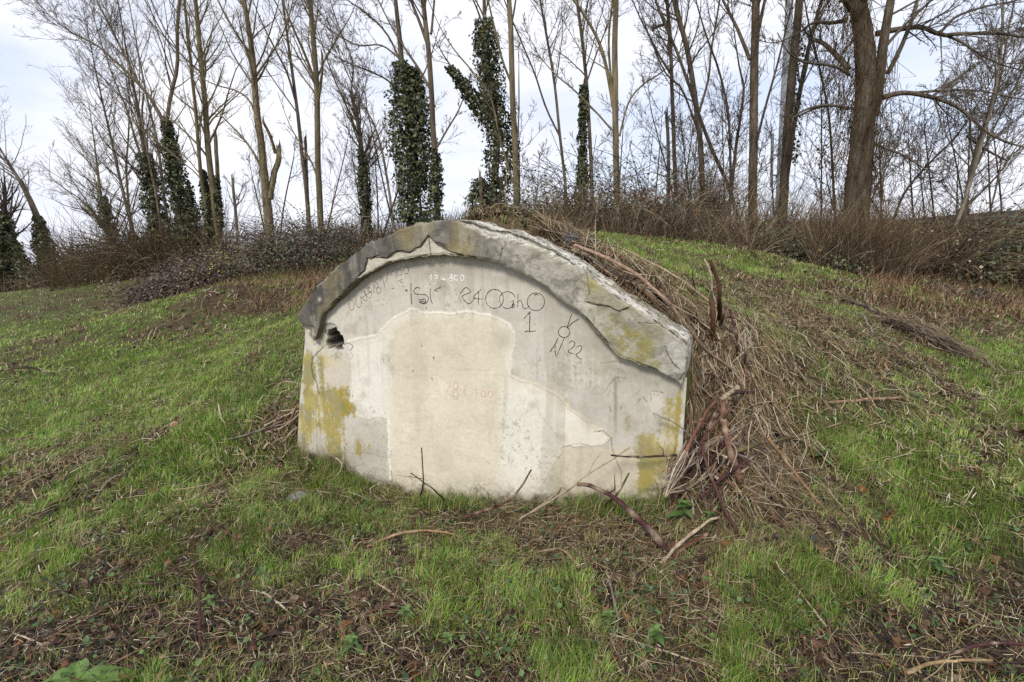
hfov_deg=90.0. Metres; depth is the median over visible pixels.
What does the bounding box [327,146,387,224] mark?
sapling
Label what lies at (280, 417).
dead stalk
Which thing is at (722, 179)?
sapling
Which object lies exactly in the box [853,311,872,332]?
dead stalk
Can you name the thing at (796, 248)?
bramble bush
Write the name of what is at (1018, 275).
bramble bush
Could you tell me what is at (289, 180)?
sapling
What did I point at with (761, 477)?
bramble cane
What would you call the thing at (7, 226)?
tree
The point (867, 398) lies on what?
dead stalk
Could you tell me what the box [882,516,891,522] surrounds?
fallen leaf
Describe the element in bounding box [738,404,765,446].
bramble cane
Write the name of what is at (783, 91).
tree
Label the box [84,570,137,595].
dry stick
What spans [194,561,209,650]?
bramble cane
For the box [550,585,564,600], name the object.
nettle
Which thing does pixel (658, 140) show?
sapling
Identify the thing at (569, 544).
dry stick
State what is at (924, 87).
sapling
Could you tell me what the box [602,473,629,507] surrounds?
twig
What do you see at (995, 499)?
dry stick
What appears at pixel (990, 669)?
dry stick
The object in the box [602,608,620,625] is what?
nettle
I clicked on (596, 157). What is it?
sapling
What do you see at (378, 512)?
nettle
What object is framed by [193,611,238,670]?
dry stick
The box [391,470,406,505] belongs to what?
twig
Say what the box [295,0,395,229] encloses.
tree
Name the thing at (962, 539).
dry stick
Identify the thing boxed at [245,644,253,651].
fallen leaf
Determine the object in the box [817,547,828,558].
fallen leaf
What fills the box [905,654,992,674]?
dead stalk
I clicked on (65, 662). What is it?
fallen leaf
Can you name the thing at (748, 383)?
bramble cane
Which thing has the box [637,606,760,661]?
dry stick
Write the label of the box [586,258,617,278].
dead stalk
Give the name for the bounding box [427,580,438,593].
fallen leaf
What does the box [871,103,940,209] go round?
sapling
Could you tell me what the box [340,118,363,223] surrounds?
sapling
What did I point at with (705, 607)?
dry stick
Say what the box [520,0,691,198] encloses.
tree
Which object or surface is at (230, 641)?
fallen leaf
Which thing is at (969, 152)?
sapling
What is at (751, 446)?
bramble cane
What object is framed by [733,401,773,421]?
bramble cane
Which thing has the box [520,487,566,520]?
dead stalk
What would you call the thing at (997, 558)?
fallen leaf
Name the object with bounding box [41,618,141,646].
dry stick
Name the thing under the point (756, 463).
bramble cane
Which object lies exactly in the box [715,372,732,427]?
bramble cane
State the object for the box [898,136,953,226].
sapling
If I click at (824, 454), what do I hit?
nettle
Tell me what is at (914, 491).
dry stick
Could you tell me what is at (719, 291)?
dead stalk
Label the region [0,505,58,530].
dry stick
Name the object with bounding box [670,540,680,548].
fallen leaf
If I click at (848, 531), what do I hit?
dry stick
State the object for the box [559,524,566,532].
fallen leaf
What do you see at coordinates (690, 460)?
bramble cane
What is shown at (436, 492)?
twig
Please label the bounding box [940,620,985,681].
dry stick
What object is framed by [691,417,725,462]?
bramble cane
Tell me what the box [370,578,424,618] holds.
dry stick
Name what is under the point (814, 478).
nettle
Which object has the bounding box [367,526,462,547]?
branch
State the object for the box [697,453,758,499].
bramble cane
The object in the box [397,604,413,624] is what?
nettle
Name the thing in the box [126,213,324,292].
bramble bush
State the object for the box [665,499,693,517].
nettle
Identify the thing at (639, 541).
dry stick
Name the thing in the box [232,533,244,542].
fallen leaf
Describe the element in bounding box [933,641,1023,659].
branch
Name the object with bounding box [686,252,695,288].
twig
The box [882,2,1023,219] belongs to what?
tree
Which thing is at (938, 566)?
nettle
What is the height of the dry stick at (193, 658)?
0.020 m
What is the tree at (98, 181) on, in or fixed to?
on the ground at (184, 319)
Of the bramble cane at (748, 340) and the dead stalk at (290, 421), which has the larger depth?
the dead stalk at (290, 421)
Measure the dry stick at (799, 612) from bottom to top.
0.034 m
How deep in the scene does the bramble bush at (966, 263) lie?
9.52 m
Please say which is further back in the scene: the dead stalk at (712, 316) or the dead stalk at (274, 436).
the dead stalk at (274, 436)
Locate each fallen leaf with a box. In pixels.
[1,655,11,663]
[52,609,62,619]
[57,660,68,669]
[81,579,87,590]
[123,557,135,564]
[163,557,172,566]
[227,635,242,649]
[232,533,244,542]
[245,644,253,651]
[249,620,261,628]
[262,623,269,631]
[338,620,347,628]
[345,598,358,608]
[369,607,376,620]
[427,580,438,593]
[472,605,483,617]
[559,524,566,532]
[602,603,611,612]
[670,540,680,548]
[697,562,703,569]
[722,538,730,545]
[811,633,827,648]
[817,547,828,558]
[859,485,867,492]
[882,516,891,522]
[885,601,898,615]
[893,637,903,648]
[894,634,915,644]
[982,663,996,672]
[988,554,1002,564]
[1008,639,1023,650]
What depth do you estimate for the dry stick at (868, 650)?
1.91 m
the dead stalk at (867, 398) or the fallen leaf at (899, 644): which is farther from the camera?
the dead stalk at (867, 398)
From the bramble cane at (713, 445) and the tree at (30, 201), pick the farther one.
the tree at (30, 201)
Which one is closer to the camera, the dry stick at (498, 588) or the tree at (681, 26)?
the dry stick at (498, 588)
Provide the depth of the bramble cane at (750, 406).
2.98 m
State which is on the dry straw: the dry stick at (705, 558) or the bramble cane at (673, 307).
the bramble cane at (673, 307)
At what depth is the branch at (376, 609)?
2.12 m
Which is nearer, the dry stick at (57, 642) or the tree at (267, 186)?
the dry stick at (57, 642)
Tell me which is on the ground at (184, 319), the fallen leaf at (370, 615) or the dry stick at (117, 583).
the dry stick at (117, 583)
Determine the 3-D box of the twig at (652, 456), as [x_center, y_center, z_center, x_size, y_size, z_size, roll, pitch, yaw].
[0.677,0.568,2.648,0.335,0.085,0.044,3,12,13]
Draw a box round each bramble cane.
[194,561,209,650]
[574,232,735,371]
[602,243,708,302]
[661,444,724,489]
[662,421,728,471]
[663,444,691,494]
[664,436,715,472]
[664,450,688,496]
[664,456,698,493]
[665,445,691,492]
[666,409,691,471]
[667,440,686,493]
[667,452,687,495]
[668,396,693,480]
[668,438,723,465]
[668,450,695,491]
[669,468,710,493]
[669,469,695,489]
[669,480,684,512]
[676,424,747,478]
[677,432,688,497]
[679,400,716,466]
[680,456,702,472]
[682,405,692,457]
[682,440,723,486]
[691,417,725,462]
[692,417,705,452]
[695,394,730,425]
[696,406,718,455]
[696,445,708,518]
[697,384,719,409]
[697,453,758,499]
[699,421,850,461]
[700,440,740,537]
[700,465,718,479]
[702,379,734,426]
[702,455,727,488]
[704,447,727,457]
[706,402,730,466]
[707,360,750,414]
[707,466,748,517]
[708,408,744,482]
[708,436,720,464]
[713,460,734,486]
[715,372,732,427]
[716,426,734,463]
[718,443,724,474]
[719,399,743,482]
[721,332,768,349]
[721,371,740,427]
[721,390,819,409]
[725,315,744,327]
[725,448,772,483]
[728,309,738,358]
[728,382,732,439]
[729,434,773,492]
[730,442,736,471]
[731,367,779,379]
[732,343,753,362]
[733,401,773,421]
[733,443,769,480]
[737,402,754,459]
[737,454,777,499]
[738,382,759,435]
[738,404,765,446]
[739,304,759,349]
[743,362,761,423]
[743,468,785,498]
[746,327,759,364]
[747,306,756,351]
[747,420,751,455]
[749,431,768,469]
[749,438,782,482]
[759,415,768,441]
[759,436,781,497]
[767,437,821,505]
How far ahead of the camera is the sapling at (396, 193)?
14.62 m
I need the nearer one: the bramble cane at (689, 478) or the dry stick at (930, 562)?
the dry stick at (930, 562)
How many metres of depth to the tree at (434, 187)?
12.69 m
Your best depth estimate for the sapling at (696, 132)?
13.03 m
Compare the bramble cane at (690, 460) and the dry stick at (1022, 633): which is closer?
the dry stick at (1022, 633)
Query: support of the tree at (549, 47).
on the ground at (184, 319)
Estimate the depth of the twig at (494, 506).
2.78 m
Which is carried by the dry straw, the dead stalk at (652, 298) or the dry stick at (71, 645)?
the dead stalk at (652, 298)
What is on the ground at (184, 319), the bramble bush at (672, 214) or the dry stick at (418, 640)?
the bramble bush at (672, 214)
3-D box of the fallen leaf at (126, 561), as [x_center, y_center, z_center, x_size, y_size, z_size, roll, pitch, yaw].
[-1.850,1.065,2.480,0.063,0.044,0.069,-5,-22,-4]
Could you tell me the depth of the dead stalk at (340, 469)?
3.56 m
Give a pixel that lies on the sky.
(31, 90)
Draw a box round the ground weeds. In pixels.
[0,204,1023,681]
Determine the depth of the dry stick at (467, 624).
2.07 m
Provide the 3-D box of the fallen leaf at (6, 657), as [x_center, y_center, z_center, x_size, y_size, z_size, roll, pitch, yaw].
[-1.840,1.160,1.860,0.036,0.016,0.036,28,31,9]
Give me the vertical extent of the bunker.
2.080 m
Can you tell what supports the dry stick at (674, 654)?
on the ground at (184, 319)
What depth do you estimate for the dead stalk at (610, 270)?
2.83 m
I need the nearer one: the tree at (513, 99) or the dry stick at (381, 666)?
the dry stick at (381, 666)
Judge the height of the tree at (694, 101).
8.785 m
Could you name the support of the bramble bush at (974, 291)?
on the ground at (184, 319)
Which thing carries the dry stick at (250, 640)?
on the ground at (184, 319)
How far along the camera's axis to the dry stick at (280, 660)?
1.89 m
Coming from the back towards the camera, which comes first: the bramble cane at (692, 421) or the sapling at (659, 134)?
the sapling at (659, 134)
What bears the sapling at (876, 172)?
on the ground at (184, 319)
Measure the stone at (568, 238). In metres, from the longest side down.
0.179 x 0.139 x 0.088 m
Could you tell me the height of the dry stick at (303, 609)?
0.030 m
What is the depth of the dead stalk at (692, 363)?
2.65 m
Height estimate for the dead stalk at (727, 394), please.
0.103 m
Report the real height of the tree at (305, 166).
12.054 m
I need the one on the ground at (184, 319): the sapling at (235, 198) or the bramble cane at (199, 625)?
the sapling at (235, 198)
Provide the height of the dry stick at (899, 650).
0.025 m
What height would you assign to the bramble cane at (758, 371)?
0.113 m
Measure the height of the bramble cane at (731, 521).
0.402 m
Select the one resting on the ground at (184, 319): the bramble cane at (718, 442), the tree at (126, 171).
the tree at (126, 171)
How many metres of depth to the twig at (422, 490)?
2.84 m
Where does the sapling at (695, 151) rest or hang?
on the ground at (184, 319)
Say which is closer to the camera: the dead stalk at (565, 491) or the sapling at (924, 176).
the dead stalk at (565, 491)
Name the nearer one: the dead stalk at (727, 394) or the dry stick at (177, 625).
the dry stick at (177, 625)
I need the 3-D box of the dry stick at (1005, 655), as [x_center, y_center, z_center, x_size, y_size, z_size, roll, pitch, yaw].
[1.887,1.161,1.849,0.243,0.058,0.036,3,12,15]
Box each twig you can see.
[108,339,118,360]
[135,562,190,585]
[173,455,249,537]
[222,420,283,440]
[262,590,286,609]
[365,487,386,503]
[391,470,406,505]
[397,447,423,497]
[410,473,445,500]
[453,469,531,519]
[538,548,592,579]
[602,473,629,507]
[605,568,618,618]
[610,447,676,457]
[653,413,699,445]
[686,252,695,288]
[803,636,806,678]
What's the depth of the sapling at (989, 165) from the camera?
11.01 m
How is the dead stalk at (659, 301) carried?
on the dry straw
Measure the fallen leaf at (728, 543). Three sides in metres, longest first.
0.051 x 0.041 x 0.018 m
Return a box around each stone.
[285,491,306,502]
[558,231,581,243]
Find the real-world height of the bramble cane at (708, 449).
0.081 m
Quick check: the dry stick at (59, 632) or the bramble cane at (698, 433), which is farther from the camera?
the bramble cane at (698, 433)
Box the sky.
[0,0,1023,276]
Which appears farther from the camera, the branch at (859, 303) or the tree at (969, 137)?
the tree at (969, 137)
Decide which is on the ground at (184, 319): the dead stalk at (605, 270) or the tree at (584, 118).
the tree at (584, 118)
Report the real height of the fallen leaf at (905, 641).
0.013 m
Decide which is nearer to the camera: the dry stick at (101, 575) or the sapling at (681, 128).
the dry stick at (101, 575)
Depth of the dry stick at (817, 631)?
2.00 m
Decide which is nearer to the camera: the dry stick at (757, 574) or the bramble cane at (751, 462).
the dry stick at (757, 574)
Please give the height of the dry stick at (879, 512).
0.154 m
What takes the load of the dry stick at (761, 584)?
on the ground at (184, 319)
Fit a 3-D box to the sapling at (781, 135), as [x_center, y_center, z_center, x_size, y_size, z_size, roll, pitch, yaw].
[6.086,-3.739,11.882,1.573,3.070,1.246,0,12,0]
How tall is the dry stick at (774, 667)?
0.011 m
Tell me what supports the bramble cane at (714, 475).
on the dry straw
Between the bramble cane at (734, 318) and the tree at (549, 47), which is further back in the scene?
the tree at (549, 47)
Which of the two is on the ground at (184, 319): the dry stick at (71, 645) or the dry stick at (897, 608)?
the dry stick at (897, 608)
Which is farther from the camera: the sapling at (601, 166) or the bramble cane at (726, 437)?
the sapling at (601, 166)
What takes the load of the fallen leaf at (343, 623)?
on the ground at (184, 319)
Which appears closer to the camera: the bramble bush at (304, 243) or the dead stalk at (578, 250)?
the dead stalk at (578, 250)
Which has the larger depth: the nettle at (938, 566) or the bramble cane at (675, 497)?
the bramble cane at (675, 497)
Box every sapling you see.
[223,171,251,244]
[235,147,279,239]
[276,121,321,232]
[314,113,397,236]
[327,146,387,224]
[332,60,402,222]
[335,127,383,212]
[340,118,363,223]
[351,142,397,238]
[357,90,462,236]
[493,88,552,202]
[518,138,559,209]
[569,130,612,192]
[589,88,660,201]
[617,45,700,205]
[632,86,692,202]
[640,67,698,215]
[650,103,724,196]
[657,85,743,194]
[676,71,768,214]
[690,74,769,219]
[698,111,757,223]
[734,121,781,233]
[743,111,804,223]
[775,33,853,216]
[798,152,843,209]
[815,81,931,198]
[825,141,892,219]
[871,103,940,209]
[871,138,903,221]
[872,99,928,212]
[874,88,945,223]
[879,59,972,219]
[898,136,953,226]
[907,79,1010,227]
[924,68,1023,228]
[928,76,1022,218]
[937,129,992,217]
[953,84,1023,224]
[961,70,1023,232]
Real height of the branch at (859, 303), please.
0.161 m
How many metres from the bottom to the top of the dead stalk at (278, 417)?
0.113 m
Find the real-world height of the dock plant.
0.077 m
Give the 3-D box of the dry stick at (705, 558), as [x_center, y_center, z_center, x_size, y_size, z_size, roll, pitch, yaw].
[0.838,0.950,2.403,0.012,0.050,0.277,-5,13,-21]
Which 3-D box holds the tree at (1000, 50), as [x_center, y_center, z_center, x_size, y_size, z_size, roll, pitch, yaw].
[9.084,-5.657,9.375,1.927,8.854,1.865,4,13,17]
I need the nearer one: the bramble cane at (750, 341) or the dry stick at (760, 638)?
the dry stick at (760, 638)
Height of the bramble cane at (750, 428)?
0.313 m
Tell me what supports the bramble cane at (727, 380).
on the dry straw
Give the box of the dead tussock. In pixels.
[853,306,1007,375]
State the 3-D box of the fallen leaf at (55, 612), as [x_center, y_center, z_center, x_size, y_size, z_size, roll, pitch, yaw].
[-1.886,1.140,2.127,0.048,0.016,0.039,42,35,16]
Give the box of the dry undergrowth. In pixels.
[0,140,1023,320]
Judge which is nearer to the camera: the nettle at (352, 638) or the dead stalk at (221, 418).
the nettle at (352, 638)
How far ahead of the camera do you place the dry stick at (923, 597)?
2.14 m
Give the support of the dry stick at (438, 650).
on the ground at (184, 319)
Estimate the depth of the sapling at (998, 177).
12.02 m
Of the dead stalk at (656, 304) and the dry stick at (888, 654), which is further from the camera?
the dead stalk at (656, 304)
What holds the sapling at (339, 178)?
on the ground at (184, 319)
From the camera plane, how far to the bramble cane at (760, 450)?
2.48 m
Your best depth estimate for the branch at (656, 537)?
2.47 m
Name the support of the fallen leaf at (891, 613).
on the ground at (184, 319)
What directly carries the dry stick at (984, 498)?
on the ground at (184, 319)
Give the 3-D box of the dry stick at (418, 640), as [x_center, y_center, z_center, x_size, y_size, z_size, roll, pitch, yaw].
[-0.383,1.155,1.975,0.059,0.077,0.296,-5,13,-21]
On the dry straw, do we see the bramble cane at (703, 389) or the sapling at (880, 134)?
the bramble cane at (703, 389)
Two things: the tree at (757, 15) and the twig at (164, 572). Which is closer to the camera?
the twig at (164, 572)
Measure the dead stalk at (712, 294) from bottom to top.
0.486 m
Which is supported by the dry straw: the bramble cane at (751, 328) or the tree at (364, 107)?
the bramble cane at (751, 328)
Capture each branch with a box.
[0,366,53,374]
[347,602,396,620]
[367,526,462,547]
[577,474,670,552]
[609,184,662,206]
[841,297,884,320]
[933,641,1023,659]
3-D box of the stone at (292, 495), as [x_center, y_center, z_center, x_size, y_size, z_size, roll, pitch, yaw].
[-1.336,0.977,3.173,0.146,0.065,0.109,-6,18,0]
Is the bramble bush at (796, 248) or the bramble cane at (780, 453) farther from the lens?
the bramble bush at (796, 248)
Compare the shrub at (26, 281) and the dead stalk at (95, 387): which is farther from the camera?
the shrub at (26, 281)
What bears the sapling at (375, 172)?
on the ground at (184, 319)
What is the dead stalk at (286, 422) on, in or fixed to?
on the dry straw
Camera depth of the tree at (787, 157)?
11.59 m
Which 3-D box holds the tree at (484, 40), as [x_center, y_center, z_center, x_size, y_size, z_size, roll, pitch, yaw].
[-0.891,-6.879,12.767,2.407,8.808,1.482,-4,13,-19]
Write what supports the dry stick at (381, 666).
on the ground at (184, 319)
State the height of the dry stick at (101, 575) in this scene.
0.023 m
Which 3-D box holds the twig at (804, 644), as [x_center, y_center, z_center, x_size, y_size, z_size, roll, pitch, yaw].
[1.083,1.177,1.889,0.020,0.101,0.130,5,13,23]
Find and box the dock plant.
[42,658,137,681]
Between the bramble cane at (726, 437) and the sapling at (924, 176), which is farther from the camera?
the sapling at (924, 176)
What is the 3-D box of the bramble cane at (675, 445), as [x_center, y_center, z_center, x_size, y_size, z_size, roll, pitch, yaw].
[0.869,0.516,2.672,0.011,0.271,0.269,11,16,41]
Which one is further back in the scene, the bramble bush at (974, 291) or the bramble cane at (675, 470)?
the bramble bush at (974, 291)
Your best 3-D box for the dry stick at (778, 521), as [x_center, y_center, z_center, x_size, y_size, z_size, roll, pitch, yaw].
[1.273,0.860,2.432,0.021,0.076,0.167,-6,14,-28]
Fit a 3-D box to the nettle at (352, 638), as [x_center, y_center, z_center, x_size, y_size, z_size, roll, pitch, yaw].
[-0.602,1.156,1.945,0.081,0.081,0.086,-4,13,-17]
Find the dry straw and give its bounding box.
[0,200,1023,681]
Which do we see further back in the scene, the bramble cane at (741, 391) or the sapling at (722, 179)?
the sapling at (722, 179)
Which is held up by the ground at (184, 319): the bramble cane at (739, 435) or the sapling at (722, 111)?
the sapling at (722, 111)
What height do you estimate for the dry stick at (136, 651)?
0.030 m
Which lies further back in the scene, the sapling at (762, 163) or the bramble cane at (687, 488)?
the sapling at (762, 163)
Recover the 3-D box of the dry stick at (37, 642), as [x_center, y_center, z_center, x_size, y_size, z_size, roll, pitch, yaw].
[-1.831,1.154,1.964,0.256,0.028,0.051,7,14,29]
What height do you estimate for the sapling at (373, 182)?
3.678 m
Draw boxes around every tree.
[0,86,59,285]
[0,164,42,291]
[1,75,143,251]
[4,0,227,264]
[22,0,198,243]
[48,0,223,241]
[68,0,186,255]
[122,0,259,259]
[174,0,300,239]
[239,0,310,227]
[267,0,368,239]
[282,0,388,242]
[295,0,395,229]
[298,0,462,226]
[358,0,471,223]
[425,0,522,214]
[426,0,521,206]
[491,0,582,206]
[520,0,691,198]
[551,0,635,209]
[631,0,715,200]
[633,0,736,207]
[634,0,765,221]
[710,0,805,222]
[756,0,853,229]
[756,0,1023,271]
[770,0,793,218]
[770,0,845,214]
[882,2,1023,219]
[928,1,1023,236]
[946,0,1023,249]
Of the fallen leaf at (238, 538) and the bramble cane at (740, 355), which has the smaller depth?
the fallen leaf at (238, 538)
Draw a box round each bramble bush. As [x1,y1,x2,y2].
[86,243,241,308]
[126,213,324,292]
[202,194,375,281]
[494,130,695,233]
[546,100,792,234]
[580,183,746,238]
[739,204,890,269]
[786,239,899,273]
[835,168,1023,285]
[912,274,1015,304]
[927,192,1023,287]
[945,201,1023,280]
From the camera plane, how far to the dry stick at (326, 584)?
2.32 m
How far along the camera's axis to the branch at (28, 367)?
6.93 m
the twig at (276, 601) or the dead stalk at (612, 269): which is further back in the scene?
the dead stalk at (612, 269)
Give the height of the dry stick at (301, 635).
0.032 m
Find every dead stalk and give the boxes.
[82,372,107,402]
[218,403,226,423]
[260,411,280,425]
[264,410,297,425]
[266,416,296,432]
[268,428,277,444]
[271,415,291,427]
[273,410,298,426]
[290,403,299,419]
[326,457,342,482]
[515,447,629,522]
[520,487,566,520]
[561,243,593,260]
[574,242,617,275]
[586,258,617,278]
[593,261,617,278]
[595,267,649,302]
[603,264,641,292]
[622,277,663,311]
[642,288,665,309]
[647,291,672,316]
[659,517,719,563]
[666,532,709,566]
[682,306,796,388]
[691,335,694,391]
[704,259,715,311]
[708,259,722,323]
[709,298,716,340]
[718,301,729,331]
[720,383,739,400]
[743,332,746,365]
[791,385,901,404]
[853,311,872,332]
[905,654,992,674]
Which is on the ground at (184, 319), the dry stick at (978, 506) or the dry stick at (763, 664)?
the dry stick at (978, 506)
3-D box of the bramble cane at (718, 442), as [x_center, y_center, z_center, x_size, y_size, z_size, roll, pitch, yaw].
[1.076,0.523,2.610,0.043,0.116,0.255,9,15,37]
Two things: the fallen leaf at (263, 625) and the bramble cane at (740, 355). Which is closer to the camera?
the fallen leaf at (263, 625)
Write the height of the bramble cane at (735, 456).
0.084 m
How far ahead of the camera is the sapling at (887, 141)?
13.61 m
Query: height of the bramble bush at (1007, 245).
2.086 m
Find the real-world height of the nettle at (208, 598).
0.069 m
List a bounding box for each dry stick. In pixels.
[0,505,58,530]
[13,630,56,652]
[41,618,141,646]
[44,594,131,639]
[46,544,130,575]
[57,595,186,623]
[69,618,79,654]
[73,634,170,680]
[74,633,183,645]
[75,563,103,577]
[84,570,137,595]
[91,581,158,584]
[111,574,141,616]
[112,643,160,681]
[149,621,197,636]
[152,640,226,679]
[190,634,218,681]
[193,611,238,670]
[205,588,261,616]
[244,620,256,659]
[256,649,303,673]
[257,600,336,617]
[269,629,329,640]
[289,598,313,636]
[308,570,342,594]
[323,572,416,583]
[348,644,418,681]
[367,622,399,674]
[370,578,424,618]
[384,645,415,681]
[399,622,507,628]
[405,649,440,681]
[408,617,426,673]
[434,641,472,651]
[445,603,472,635]
[478,620,483,679]
[489,560,520,605]
[527,640,592,645]
[558,535,609,589]
[567,580,572,636]
[576,539,659,546]
[610,633,724,671]
[615,539,681,549]
[625,531,691,570]
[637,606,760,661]
[665,612,702,681]
[668,601,746,615]
[671,524,710,564]
[709,663,792,665]
[724,658,800,673]
[741,525,781,603]
[741,546,795,608]
[747,610,777,661]
[764,507,795,537]
[775,609,825,619]
[782,575,826,626]
[795,496,891,558]
[795,606,828,651]
[816,627,924,678]
[827,521,852,581]
[847,652,942,658]
[860,471,966,514]
[866,474,893,548]
[875,569,906,627]
[878,632,915,665]
[882,577,946,610]
[894,554,960,570]
[907,522,1013,551]
[916,514,985,547]
[919,646,943,681]
[933,472,1023,516]
[939,503,1022,514]
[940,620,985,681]
[943,667,1008,674]
[965,480,1023,514]
[967,565,1023,614]
[977,661,1023,663]
[993,651,1023,660]
[1000,584,1023,607]
[1016,617,1023,640]
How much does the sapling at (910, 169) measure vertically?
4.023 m
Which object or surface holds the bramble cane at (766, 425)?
on the dry straw
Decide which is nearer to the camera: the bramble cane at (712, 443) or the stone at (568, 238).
the bramble cane at (712, 443)
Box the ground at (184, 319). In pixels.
[0,213,1023,681]
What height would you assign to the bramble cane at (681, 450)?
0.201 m
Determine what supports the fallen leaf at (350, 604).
on the ground at (184, 319)
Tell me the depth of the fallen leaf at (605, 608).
2.11 m
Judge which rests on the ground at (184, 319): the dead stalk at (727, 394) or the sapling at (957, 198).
the sapling at (957, 198)
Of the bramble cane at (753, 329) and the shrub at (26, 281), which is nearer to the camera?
the bramble cane at (753, 329)
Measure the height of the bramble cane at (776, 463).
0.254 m
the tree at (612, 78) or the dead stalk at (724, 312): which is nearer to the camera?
the dead stalk at (724, 312)
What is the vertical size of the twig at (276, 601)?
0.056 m
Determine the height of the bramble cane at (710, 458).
0.180 m
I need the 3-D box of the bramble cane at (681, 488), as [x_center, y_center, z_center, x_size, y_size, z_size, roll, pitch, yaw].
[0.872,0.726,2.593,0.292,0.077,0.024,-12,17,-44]
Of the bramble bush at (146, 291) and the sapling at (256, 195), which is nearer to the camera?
the bramble bush at (146, 291)
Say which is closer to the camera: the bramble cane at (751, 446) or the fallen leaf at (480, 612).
the fallen leaf at (480, 612)
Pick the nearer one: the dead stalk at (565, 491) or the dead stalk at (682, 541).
the dead stalk at (682, 541)
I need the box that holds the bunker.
[297,219,694,507]
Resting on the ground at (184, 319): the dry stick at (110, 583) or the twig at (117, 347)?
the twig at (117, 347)
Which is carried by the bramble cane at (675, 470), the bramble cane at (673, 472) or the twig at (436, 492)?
the bramble cane at (673, 472)
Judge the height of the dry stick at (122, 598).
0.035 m
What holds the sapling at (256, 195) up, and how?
on the ground at (184, 319)
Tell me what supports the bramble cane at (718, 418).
on the dry straw
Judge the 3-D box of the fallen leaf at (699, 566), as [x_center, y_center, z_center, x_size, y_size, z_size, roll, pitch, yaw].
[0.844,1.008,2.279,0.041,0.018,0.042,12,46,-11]
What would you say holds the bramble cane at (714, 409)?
on the dry straw
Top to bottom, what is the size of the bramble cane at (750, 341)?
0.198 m
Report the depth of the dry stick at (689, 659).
1.89 m
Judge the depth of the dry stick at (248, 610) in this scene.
2.19 m
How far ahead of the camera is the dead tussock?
4.76 m
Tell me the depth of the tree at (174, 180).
16.75 m
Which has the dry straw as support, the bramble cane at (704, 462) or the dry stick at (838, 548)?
the bramble cane at (704, 462)
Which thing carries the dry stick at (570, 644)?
on the ground at (184, 319)
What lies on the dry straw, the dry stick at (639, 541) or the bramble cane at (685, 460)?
the bramble cane at (685, 460)
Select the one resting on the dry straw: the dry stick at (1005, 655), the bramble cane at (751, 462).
the bramble cane at (751, 462)
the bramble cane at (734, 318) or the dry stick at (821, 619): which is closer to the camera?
the dry stick at (821, 619)
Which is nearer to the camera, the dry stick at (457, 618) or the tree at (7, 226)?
the dry stick at (457, 618)
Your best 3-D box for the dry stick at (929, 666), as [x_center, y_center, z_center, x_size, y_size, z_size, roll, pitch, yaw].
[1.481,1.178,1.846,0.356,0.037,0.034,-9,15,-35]
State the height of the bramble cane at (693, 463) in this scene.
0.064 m
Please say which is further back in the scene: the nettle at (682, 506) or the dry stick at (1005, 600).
the nettle at (682, 506)
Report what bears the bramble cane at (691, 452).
on the bramble cane at (713, 445)
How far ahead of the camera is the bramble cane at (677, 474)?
2.50 m
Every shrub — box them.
[7,221,148,289]
[43,199,242,288]
[454,153,623,223]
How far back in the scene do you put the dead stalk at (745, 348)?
3.02 m
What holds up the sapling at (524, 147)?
on the ground at (184, 319)
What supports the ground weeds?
on the ground at (184, 319)
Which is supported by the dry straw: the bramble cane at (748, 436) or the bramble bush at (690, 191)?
the bramble cane at (748, 436)
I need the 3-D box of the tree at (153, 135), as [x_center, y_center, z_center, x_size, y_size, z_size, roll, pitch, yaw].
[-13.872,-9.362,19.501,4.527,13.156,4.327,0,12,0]
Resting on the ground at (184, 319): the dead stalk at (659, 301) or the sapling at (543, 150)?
the sapling at (543, 150)
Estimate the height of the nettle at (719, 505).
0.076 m
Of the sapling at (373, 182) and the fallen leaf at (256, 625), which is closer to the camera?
the fallen leaf at (256, 625)
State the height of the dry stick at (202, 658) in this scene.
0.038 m
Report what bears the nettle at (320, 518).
on the ground at (184, 319)
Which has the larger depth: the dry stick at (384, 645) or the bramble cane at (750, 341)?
the bramble cane at (750, 341)
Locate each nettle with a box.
[201,594,218,608]
[317,517,324,527]
[342,632,363,655]
[373,508,382,520]
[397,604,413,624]
[441,632,458,648]
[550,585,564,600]
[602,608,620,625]
[643,624,668,646]
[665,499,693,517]
[699,510,715,523]
[718,498,732,513]
[807,476,820,484]
[815,448,831,463]
[878,409,887,419]
[910,392,923,401]
[921,554,955,576]
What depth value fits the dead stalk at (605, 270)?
2.82 m
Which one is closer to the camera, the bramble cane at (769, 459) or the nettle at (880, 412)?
the bramble cane at (769, 459)
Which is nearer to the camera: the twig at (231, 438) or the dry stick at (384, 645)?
the dry stick at (384, 645)
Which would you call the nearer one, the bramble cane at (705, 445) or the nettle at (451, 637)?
the nettle at (451, 637)

